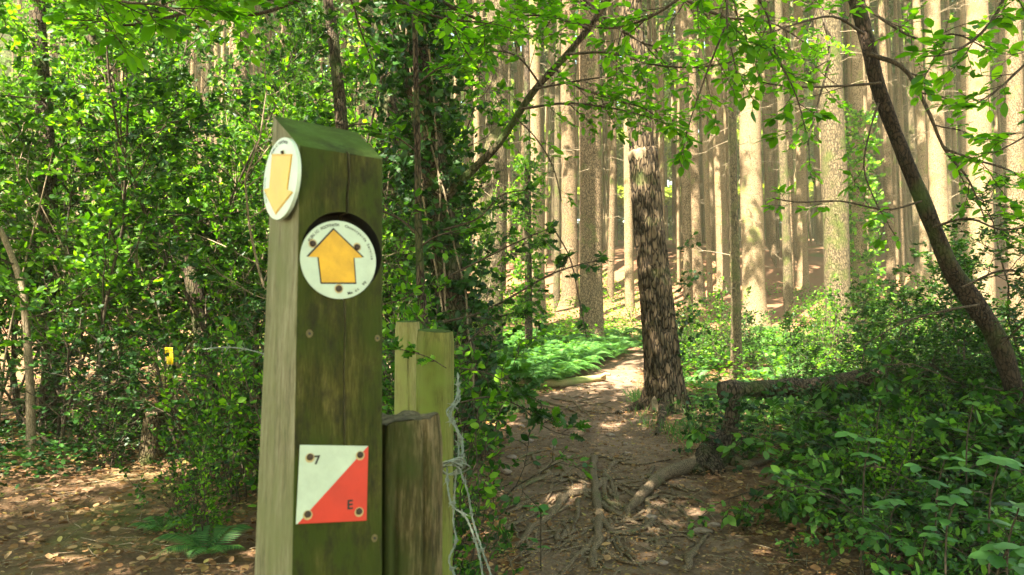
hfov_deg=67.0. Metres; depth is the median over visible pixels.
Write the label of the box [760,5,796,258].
conifer tree
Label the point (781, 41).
beech bough
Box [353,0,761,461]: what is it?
ivy tree
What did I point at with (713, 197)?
conifer tree
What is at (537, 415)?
holly sprig
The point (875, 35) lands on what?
conifer tree
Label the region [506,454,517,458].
stone
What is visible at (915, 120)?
conifer tree
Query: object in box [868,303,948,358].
young bush
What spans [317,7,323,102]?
conifer tree
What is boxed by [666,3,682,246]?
conifer tree
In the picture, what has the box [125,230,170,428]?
dead stem
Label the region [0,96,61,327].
hawthorn bush
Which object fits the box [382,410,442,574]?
stub post
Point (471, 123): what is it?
hawthorn bush
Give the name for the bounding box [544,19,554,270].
conifer tree
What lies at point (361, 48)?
conifer tree
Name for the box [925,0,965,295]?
conifer tree
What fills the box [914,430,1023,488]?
bramble bush
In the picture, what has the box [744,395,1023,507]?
bramble bush
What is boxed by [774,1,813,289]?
conifer tree
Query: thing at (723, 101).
conifer tree
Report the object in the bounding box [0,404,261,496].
ground cover
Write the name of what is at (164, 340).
ivy thicket
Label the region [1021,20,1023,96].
conifer tree
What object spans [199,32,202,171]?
conifer tree
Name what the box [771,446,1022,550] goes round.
bramble bush
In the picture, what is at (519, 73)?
conifer tree
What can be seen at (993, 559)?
leafy seedling
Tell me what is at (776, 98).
conifer tree
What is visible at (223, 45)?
conifer tree
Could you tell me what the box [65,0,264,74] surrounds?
beech bough
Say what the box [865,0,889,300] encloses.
conifer tree
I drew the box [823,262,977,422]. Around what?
holly bush
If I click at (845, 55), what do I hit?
conifer tree
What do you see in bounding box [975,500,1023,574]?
leafy seedling
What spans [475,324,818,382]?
fern bed
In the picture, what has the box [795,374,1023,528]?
bramble bush
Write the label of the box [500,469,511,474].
stone
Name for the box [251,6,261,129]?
conifer tree
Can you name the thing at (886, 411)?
bramble bush
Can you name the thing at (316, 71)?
holly bush
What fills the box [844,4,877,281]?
conifer tree
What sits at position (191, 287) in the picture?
young tree
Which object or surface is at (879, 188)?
conifer tree
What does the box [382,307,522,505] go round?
young bush
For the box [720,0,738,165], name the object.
conifer tree
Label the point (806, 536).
bramble bush
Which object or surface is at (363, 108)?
conifer tree
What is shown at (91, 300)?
dead stem
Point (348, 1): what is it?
conifer tree
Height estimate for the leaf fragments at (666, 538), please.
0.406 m
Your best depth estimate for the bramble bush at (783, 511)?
3.64 m
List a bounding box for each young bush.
[61,367,167,468]
[111,413,256,534]
[128,306,259,479]
[151,419,246,544]
[159,320,260,506]
[174,350,262,495]
[211,316,383,506]
[382,241,450,405]
[382,276,552,514]
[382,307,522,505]
[382,342,600,563]
[382,350,508,574]
[382,380,393,410]
[453,494,523,574]
[676,295,712,363]
[676,310,718,374]
[688,276,751,369]
[710,300,790,372]
[710,301,763,358]
[736,312,846,379]
[788,290,841,367]
[795,273,869,369]
[804,298,855,367]
[831,387,938,530]
[844,383,925,461]
[844,412,935,522]
[868,300,914,344]
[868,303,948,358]
[887,314,925,348]
[890,279,960,355]
[900,374,992,483]
[924,354,967,398]
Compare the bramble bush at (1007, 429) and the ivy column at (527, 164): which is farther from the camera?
the ivy column at (527, 164)
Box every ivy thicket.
[0,297,193,455]
[0,323,33,379]
[6,285,266,457]
[189,285,397,404]
[840,296,1023,385]
[896,302,1023,391]
[923,298,1023,380]
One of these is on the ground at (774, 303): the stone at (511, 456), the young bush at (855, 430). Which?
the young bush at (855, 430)
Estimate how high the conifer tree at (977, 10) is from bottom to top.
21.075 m
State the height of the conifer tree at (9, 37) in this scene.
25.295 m
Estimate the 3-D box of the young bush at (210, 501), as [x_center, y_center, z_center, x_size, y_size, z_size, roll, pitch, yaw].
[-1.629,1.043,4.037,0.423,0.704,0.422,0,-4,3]
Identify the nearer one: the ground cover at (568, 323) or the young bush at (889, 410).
the young bush at (889, 410)
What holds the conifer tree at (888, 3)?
on the ground at (774, 303)
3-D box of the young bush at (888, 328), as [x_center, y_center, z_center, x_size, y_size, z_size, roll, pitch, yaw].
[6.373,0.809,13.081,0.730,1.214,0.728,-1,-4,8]
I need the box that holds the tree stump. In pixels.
[138,409,161,465]
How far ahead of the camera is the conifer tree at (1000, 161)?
29.95 m
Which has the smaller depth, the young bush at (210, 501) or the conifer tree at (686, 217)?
the young bush at (210, 501)
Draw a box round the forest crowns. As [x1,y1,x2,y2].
[0,0,995,94]
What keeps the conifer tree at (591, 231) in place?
on the ground at (774, 303)
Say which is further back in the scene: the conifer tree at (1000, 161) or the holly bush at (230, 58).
the conifer tree at (1000, 161)
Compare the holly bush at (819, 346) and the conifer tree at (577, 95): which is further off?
the conifer tree at (577, 95)
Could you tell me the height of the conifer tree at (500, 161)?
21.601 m
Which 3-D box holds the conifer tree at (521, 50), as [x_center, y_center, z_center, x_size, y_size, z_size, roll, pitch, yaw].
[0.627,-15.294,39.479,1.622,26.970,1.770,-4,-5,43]
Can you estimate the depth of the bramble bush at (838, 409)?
5.00 m
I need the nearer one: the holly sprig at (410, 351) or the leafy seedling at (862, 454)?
the holly sprig at (410, 351)
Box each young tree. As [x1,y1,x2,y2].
[0,72,150,458]
[2,0,111,433]
[5,6,260,433]
[266,0,409,146]
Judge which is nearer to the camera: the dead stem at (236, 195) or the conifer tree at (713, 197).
the dead stem at (236, 195)
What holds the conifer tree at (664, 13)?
on the ground at (774, 303)
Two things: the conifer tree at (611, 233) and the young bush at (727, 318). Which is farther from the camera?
the conifer tree at (611, 233)
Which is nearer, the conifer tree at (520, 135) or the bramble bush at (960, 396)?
the bramble bush at (960, 396)
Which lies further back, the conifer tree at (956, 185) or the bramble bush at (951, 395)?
the conifer tree at (956, 185)
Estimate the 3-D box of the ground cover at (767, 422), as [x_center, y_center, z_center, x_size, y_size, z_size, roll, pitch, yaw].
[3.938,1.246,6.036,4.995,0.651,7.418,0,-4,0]
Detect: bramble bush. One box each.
[684,418,1023,552]
[738,411,929,458]
[741,464,1019,572]
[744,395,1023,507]
[756,407,837,446]
[765,407,1023,511]
[768,372,918,443]
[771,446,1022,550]
[772,374,856,401]
[775,508,1023,574]
[779,392,969,449]
[779,396,1023,531]
[780,372,847,425]
[789,412,1002,473]
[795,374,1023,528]
[798,361,867,411]
[801,421,1023,536]
[804,396,1009,446]
[806,384,1002,468]
[807,406,1014,467]
[809,499,1023,574]
[810,372,956,414]
[812,373,1023,504]
[818,382,957,440]
[841,472,1001,519]
[844,412,1022,495]
[847,451,1023,573]
[849,476,1023,574]
[855,342,1023,426]
[870,518,1019,574]
[873,389,992,421]
[875,401,1006,452]
[884,495,1022,548]
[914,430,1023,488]
[917,382,1023,516]
[920,450,1013,493]
[970,449,1023,483]
[977,396,1023,450]
[993,437,1023,452]
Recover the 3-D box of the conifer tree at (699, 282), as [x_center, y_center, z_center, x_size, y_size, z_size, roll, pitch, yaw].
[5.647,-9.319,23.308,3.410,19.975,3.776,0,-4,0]
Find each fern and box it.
[127,515,193,532]
[153,524,252,559]
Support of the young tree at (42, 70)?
on the ground at (774, 303)
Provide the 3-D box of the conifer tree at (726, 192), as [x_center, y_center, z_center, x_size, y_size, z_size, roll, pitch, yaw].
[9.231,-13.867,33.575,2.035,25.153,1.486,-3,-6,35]
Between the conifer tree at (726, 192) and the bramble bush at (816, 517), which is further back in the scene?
the conifer tree at (726, 192)
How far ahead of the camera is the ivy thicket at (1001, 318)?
8.70 m
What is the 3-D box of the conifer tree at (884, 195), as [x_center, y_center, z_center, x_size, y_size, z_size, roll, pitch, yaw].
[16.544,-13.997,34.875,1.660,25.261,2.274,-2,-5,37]
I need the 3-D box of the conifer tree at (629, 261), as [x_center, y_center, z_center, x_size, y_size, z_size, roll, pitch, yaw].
[2.876,-11.726,21.450,3.914,25.400,3.588,0,-4,0]
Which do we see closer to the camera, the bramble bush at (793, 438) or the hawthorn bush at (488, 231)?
the bramble bush at (793, 438)
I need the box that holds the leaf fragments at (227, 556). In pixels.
[0,418,942,574]
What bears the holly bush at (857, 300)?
on the ground at (774, 303)
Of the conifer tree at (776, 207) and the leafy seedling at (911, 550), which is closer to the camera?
the leafy seedling at (911, 550)
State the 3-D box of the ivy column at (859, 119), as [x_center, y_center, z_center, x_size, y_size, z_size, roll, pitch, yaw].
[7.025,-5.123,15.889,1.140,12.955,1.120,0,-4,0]
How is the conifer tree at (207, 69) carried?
on the ground at (774, 303)
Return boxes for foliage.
[0,0,1023,240]
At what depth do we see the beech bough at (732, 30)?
4.25 m
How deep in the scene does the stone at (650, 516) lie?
4.54 m
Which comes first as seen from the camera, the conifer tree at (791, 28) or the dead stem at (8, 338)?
the dead stem at (8, 338)
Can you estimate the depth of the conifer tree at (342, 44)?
31.46 m
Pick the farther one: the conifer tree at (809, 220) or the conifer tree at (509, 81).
the conifer tree at (809, 220)
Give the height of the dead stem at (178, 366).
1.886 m
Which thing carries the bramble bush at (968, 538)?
on the ground at (774, 303)
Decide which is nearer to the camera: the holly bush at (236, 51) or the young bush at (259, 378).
the young bush at (259, 378)
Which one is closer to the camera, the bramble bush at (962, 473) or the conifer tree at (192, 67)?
the bramble bush at (962, 473)
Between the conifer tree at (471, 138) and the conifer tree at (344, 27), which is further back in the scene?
the conifer tree at (471, 138)
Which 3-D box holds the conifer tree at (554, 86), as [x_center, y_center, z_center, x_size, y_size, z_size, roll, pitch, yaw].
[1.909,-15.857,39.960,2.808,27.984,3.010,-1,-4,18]
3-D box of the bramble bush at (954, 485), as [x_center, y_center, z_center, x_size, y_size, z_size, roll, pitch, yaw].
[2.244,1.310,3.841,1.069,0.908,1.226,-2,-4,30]
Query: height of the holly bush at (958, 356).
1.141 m
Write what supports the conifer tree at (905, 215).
on the ground at (774, 303)
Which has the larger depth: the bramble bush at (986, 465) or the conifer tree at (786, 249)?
the conifer tree at (786, 249)
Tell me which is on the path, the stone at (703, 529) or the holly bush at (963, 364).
the stone at (703, 529)
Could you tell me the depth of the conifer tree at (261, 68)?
29.02 m
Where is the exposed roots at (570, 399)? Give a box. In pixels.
[520,396,614,423]
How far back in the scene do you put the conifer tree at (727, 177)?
31.46 m
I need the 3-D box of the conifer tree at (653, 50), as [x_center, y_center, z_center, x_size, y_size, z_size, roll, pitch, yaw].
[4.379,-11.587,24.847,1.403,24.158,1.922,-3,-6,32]
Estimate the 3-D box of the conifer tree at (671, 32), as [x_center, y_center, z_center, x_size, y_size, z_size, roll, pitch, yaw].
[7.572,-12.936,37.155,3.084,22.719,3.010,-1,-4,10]
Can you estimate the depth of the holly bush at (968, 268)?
5.20 m
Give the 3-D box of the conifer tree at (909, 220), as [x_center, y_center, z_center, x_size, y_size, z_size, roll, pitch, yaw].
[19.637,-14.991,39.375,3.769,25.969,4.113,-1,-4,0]
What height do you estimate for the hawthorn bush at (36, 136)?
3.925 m
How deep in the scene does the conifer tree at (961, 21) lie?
24.40 m
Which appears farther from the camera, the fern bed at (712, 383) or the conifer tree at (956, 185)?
the conifer tree at (956, 185)
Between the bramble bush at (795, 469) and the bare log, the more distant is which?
the bare log
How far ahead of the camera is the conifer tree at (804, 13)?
38.61 m
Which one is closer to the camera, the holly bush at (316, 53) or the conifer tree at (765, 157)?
the holly bush at (316, 53)
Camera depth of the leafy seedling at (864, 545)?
3.19 m
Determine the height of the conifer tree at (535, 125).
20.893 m
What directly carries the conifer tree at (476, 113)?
on the ground at (774, 303)
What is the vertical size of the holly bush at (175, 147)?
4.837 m
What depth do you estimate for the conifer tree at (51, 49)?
22.93 m
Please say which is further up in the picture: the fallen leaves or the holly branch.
the holly branch
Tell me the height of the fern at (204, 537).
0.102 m
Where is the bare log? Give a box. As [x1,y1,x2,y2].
[499,372,610,387]
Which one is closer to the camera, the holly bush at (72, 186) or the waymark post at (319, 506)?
the waymark post at (319, 506)
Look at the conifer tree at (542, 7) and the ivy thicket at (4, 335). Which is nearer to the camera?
the ivy thicket at (4, 335)
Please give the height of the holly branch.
1.177 m
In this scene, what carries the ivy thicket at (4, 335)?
on the ground at (774, 303)
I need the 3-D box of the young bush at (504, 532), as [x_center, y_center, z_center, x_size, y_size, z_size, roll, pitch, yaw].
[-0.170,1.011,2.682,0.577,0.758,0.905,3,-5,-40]
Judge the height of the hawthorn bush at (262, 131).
3.729 m
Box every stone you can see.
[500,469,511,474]
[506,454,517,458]
[646,514,657,518]
[657,560,667,565]
[693,527,713,534]
[707,522,720,527]
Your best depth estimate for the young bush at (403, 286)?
5.22 m
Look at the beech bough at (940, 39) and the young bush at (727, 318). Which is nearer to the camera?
the beech bough at (940, 39)
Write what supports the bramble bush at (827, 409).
on the ground at (774, 303)
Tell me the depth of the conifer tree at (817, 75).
23.57 m
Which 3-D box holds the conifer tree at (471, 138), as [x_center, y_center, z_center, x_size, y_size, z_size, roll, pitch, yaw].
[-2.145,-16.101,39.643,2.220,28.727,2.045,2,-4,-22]
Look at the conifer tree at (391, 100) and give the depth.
8.62 m
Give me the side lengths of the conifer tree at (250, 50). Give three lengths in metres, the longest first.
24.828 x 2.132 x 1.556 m
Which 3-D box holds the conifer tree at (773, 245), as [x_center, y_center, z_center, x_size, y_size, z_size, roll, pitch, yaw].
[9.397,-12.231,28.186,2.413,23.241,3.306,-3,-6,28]
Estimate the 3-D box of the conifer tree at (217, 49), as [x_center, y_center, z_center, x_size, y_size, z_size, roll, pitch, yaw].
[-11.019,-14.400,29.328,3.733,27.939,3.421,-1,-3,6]
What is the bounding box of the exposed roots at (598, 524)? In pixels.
[491,448,715,574]
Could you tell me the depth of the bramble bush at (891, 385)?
5.14 m
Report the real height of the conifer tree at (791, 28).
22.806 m
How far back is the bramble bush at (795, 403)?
7.07 m
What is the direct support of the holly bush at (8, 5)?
on the ground at (774, 303)
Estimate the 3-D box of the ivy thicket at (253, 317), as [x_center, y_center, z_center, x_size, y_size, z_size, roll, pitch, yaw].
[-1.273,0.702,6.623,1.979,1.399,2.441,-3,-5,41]
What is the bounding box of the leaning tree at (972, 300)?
[710,0,1023,445]
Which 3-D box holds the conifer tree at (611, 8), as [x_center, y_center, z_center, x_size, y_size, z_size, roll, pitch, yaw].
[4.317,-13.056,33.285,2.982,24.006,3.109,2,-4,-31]
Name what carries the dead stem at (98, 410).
on the ground at (774, 303)
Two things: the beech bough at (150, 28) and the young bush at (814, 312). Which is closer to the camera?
the beech bough at (150, 28)
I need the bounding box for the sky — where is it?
[1,1,876,222]
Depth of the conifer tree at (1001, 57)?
24.02 m
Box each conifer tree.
[4,0,27,261]
[4,0,30,88]
[5,0,14,178]
[15,0,77,57]
[48,3,55,104]
[59,0,64,197]
[64,17,133,367]
[145,0,183,376]
[187,24,204,178]
[188,17,200,89]
[191,21,207,171]
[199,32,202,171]
[200,3,260,388]
[202,14,216,221]
[207,20,220,224]
[210,14,219,182]
[215,20,225,254]
[249,22,251,84]
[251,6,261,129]
[256,5,276,151]
[260,1,277,154]
[283,2,290,109]
[310,2,357,103]
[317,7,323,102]
[337,0,372,129]
[338,3,371,122]
[340,0,345,76]
[340,0,370,128]
[344,2,347,77]
[349,0,367,138]
[354,2,448,382]
[355,0,365,133]
[365,8,373,115]
[453,0,459,156]
[454,0,545,353]
[463,0,470,239]
[464,0,471,256]
[468,0,514,141]
[470,1,473,202]
[471,0,484,288]
[472,0,482,289]
[479,0,485,134]
[504,4,514,293]
[507,3,513,267]
[509,0,559,327]
[511,4,524,246]
[514,13,524,257]
[517,20,524,280]
[518,0,523,129]
[539,0,556,30]
[541,0,569,311]
[543,24,554,171]
[544,2,560,263]
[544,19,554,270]
[546,0,579,305]
[550,0,604,339]
[553,49,561,237]
[575,2,578,183]
[577,0,645,168]
[599,0,608,256]
[601,72,634,321]
[602,0,621,302]
[604,6,613,190]
[605,9,608,254]
[642,0,674,122]
[642,0,674,171]
[643,0,663,145]
[643,4,671,63]
[650,0,680,140]
[653,0,664,130]
[656,0,672,226]
[656,7,670,170]
[664,0,723,306]
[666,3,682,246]
[667,0,711,318]
[668,18,681,293]
[673,1,680,257]
[691,1,776,377]
[693,0,700,149]
[694,14,712,311]
[697,0,740,290]
[704,0,723,248]
[704,47,723,266]
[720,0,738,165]
[720,1,737,191]
[720,5,729,243]
[722,0,725,173]
[722,0,783,327]
[723,0,729,249]
[758,1,773,254]
[760,0,779,256]
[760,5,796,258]
[761,0,778,266]
[761,0,799,316]
[762,0,796,218]
[771,0,777,196]
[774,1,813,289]
[778,0,815,288]
[789,0,807,226]
[790,0,821,192]
[792,0,842,17]
[793,0,867,367]
[802,0,851,259]
[803,34,813,247]
[840,0,891,257]
[844,1,851,238]
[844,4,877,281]
[850,1,921,188]
[863,0,909,301]
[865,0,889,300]
[870,0,923,272]
[870,1,922,245]
[877,0,911,239]
[880,0,898,267]
[883,157,885,253]
[891,3,908,262]
[892,0,927,292]
[893,0,911,287]
[901,0,949,304]
[901,0,963,324]
[907,0,921,187]
[910,1,958,246]
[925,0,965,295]
[933,0,1023,333]
[945,0,960,259]
[951,0,967,257]
[990,0,1007,268]
[994,0,1005,268]
[994,0,1023,334]
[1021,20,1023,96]
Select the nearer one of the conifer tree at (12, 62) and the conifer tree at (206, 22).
the conifer tree at (206, 22)
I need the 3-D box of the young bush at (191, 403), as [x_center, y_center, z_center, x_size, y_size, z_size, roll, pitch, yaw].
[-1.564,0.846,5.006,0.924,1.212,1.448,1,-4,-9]
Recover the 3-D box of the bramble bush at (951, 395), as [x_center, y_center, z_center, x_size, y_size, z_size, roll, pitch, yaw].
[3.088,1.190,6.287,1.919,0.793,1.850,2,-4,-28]
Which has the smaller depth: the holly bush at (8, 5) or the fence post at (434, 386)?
the fence post at (434, 386)
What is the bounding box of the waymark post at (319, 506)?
[255,116,382,574]
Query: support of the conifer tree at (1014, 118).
on the ground at (774, 303)
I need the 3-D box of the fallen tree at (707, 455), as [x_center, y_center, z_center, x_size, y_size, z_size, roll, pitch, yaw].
[2.228,1.022,5.989,4.003,0.945,1.045,2,-4,-27]
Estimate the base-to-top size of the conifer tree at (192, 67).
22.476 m
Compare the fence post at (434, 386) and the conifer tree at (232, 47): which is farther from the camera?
the conifer tree at (232, 47)
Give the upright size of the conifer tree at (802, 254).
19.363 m
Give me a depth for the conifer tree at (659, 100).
30.45 m
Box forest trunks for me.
[1,0,1023,245]
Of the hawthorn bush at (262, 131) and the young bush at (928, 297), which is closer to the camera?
the hawthorn bush at (262, 131)
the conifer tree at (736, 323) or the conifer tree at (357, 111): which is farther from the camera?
the conifer tree at (357, 111)
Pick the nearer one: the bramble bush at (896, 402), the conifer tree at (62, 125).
the bramble bush at (896, 402)
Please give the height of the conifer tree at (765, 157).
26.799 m
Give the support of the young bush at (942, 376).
on the ground at (774, 303)
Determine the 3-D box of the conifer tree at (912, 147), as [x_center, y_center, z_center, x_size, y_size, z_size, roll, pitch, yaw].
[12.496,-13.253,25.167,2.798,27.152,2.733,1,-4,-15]
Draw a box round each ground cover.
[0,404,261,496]
[18,260,1023,392]
[472,273,1020,393]
[653,383,1023,574]
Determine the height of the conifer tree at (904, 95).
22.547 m
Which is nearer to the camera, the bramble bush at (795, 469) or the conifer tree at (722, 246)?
the bramble bush at (795, 469)
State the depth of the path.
5.44 m
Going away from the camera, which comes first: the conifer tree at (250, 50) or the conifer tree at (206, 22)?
the conifer tree at (206, 22)
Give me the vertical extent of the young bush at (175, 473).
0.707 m
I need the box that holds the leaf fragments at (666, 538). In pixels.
[457,405,856,574]
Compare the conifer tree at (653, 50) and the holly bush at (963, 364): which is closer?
the holly bush at (963, 364)
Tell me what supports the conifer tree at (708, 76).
on the ground at (774, 303)
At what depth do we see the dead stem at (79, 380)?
6.84 m
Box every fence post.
[394,320,419,413]
[416,329,453,574]
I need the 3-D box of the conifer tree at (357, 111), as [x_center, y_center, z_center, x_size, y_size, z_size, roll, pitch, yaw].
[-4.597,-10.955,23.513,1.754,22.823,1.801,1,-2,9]
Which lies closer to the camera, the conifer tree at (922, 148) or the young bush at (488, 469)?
the young bush at (488, 469)
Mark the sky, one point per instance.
(668, 182)
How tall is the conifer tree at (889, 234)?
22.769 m
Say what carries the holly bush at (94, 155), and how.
on the ground at (774, 303)
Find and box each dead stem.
[0,152,52,423]
[19,246,65,435]
[27,178,107,440]
[27,215,112,413]
[44,214,81,437]
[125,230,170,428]
[174,295,260,431]
[225,110,260,372]
[388,210,482,367]
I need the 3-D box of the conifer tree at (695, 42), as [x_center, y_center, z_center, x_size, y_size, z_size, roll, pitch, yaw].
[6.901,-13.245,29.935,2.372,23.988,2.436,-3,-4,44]
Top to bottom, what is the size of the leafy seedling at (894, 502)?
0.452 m
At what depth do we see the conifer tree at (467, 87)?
32.78 m
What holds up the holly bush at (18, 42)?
on the ground at (774, 303)
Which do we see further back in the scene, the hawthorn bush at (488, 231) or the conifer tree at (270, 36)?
the conifer tree at (270, 36)
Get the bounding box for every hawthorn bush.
[0,31,332,424]
[0,69,107,400]
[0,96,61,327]
[135,16,472,384]
[348,118,476,338]
[382,160,522,358]
[382,268,486,396]
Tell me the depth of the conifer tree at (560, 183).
35.79 m
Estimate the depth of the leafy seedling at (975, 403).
4.02 m
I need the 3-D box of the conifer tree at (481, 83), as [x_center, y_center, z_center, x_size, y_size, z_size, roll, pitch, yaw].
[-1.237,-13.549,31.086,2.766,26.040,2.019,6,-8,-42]
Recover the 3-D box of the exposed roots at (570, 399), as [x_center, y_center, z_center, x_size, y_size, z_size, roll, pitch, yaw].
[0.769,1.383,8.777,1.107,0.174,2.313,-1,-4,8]
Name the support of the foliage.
on the ground at (774, 303)
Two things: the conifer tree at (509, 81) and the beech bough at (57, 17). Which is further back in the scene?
the conifer tree at (509, 81)
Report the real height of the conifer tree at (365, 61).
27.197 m
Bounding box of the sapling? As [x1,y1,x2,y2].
[357,0,489,328]
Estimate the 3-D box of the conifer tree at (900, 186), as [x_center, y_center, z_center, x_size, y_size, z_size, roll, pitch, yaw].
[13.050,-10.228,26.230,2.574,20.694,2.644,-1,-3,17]
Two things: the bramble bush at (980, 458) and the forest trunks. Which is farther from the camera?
the forest trunks
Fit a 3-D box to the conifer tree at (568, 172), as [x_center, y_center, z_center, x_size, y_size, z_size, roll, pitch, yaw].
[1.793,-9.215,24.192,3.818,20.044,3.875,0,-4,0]
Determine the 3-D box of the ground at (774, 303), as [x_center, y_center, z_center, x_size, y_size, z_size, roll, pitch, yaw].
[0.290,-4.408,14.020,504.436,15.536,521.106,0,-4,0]
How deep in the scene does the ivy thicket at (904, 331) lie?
7.20 m
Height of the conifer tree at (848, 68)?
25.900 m
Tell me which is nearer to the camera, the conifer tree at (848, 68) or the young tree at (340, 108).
the young tree at (340, 108)
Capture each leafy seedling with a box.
[522,504,550,569]
[835,431,886,574]
[854,529,887,574]
[855,394,890,492]
[861,498,910,574]
[901,525,958,573]
[904,455,965,571]
[921,494,967,574]
[943,401,990,513]
[944,455,1023,574]
[968,542,1023,574]
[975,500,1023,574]
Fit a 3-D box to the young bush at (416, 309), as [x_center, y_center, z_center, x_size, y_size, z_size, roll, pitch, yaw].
[-0.331,0.666,4.198,0.883,1.473,0.885,-2,-4,31]
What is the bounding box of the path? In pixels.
[497,347,763,574]
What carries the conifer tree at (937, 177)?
on the ground at (774, 303)
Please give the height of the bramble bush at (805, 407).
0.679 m
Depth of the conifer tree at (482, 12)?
26.93 m
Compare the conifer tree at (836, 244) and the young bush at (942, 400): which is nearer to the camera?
the young bush at (942, 400)
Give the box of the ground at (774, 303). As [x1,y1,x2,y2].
[0,239,1022,574]
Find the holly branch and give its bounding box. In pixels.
[443,180,612,356]
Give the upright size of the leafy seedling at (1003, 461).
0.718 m
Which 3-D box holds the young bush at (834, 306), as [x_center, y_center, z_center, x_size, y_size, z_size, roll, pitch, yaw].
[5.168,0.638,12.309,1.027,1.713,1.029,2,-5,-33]
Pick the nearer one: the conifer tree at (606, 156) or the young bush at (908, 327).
the young bush at (908, 327)
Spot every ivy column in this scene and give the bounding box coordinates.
[505,0,554,345]
[844,14,890,347]
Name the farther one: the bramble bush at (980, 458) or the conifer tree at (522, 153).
the conifer tree at (522, 153)
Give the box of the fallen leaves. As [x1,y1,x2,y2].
[0,367,1008,574]
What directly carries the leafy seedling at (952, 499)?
on the ground at (774, 303)
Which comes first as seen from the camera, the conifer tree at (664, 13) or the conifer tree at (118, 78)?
the conifer tree at (118, 78)
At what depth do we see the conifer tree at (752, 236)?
19.48 m
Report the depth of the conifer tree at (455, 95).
22.64 m
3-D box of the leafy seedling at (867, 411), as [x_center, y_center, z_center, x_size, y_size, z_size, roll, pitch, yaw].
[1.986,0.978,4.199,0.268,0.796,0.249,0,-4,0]
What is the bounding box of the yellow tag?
[165,347,172,364]
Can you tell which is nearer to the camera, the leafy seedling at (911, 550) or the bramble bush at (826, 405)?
the leafy seedling at (911, 550)
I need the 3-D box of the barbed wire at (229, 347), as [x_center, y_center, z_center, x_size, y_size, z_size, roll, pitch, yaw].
[-1.057,0.273,3.156,0.580,0.105,0.046,-2,-4,31]
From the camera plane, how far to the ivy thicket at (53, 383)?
6.24 m
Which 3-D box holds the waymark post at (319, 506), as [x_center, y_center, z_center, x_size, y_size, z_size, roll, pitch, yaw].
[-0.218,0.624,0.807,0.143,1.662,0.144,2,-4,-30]
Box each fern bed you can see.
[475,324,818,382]
[683,330,1023,404]
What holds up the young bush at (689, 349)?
on the ground at (774, 303)
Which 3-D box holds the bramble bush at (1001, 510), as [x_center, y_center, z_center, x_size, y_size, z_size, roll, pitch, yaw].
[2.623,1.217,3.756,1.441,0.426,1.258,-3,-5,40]
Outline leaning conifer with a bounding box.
[615,0,710,434]
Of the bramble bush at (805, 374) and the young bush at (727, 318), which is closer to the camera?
the bramble bush at (805, 374)
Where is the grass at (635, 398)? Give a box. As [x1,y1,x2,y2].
[483,379,819,457]
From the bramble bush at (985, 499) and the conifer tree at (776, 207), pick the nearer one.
the bramble bush at (985, 499)
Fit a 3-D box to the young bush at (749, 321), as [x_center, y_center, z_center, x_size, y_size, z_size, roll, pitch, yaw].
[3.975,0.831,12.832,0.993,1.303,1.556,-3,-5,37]
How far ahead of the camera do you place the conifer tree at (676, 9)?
28.13 m
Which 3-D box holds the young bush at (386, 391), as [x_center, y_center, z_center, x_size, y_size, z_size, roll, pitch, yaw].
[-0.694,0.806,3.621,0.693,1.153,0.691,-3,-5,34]
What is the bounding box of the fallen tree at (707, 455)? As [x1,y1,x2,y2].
[624,358,995,515]
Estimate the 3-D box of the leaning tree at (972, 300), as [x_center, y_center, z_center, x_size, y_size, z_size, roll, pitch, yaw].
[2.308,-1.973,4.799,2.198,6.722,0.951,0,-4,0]
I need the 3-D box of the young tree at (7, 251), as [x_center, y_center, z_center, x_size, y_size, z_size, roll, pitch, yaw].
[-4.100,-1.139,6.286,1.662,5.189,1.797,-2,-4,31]
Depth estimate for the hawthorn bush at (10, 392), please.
9.58 m
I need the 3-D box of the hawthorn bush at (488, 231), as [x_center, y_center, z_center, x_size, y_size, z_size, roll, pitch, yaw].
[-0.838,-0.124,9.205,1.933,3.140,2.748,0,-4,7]
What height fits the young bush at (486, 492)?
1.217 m
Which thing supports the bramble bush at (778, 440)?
on the ground at (774, 303)
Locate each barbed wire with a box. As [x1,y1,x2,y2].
[203,341,263,355]
[442,372,491,574]
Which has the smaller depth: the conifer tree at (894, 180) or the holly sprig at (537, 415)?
the holly sprig at (537, 415)
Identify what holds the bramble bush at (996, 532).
on the ground at (774, 303)
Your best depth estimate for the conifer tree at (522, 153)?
27.42 m
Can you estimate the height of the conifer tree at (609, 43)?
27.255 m
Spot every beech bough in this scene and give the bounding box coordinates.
[41,0,526,84]
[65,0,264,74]
[427,0,860,183]
[539,0,839,176]
[895,0,1023,174]
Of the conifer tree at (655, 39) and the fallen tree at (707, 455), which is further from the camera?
the conifer tree at (655, 39)
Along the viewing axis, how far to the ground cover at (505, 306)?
17.80 m
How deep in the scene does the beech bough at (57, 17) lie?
4.37 m
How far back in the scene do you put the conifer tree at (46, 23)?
38.02 m
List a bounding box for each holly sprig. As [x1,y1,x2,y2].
[383,336,445,367]
[460,361,591,441]
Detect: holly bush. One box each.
[0,0,180,412]
[0,0,236,451]
[0,0,239,407]
[0,0,253,428]
[0,0,306,431]
[0,0,324,411]
[19,0,439,427]
[60,1,325,388]
[132,1,410,402]
[178,0,491,398]
[211,0,535,359]
[292,0,503,315]
[765,285,937,378]
[816,280,986,399]
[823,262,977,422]
[859,311,1022,415]
[892,173,1023,388]
[900,225,1023,419]
[937,247,1023,427]
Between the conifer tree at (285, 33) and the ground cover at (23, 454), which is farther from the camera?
the conifer tree at (285, 33)
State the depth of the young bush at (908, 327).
12.42 m
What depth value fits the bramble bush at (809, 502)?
4.30 m
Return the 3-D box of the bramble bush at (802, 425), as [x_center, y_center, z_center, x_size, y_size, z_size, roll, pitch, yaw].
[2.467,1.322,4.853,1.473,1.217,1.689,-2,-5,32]
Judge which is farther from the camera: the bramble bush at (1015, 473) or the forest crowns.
the forest crowns
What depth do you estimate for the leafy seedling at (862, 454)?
3.39 m

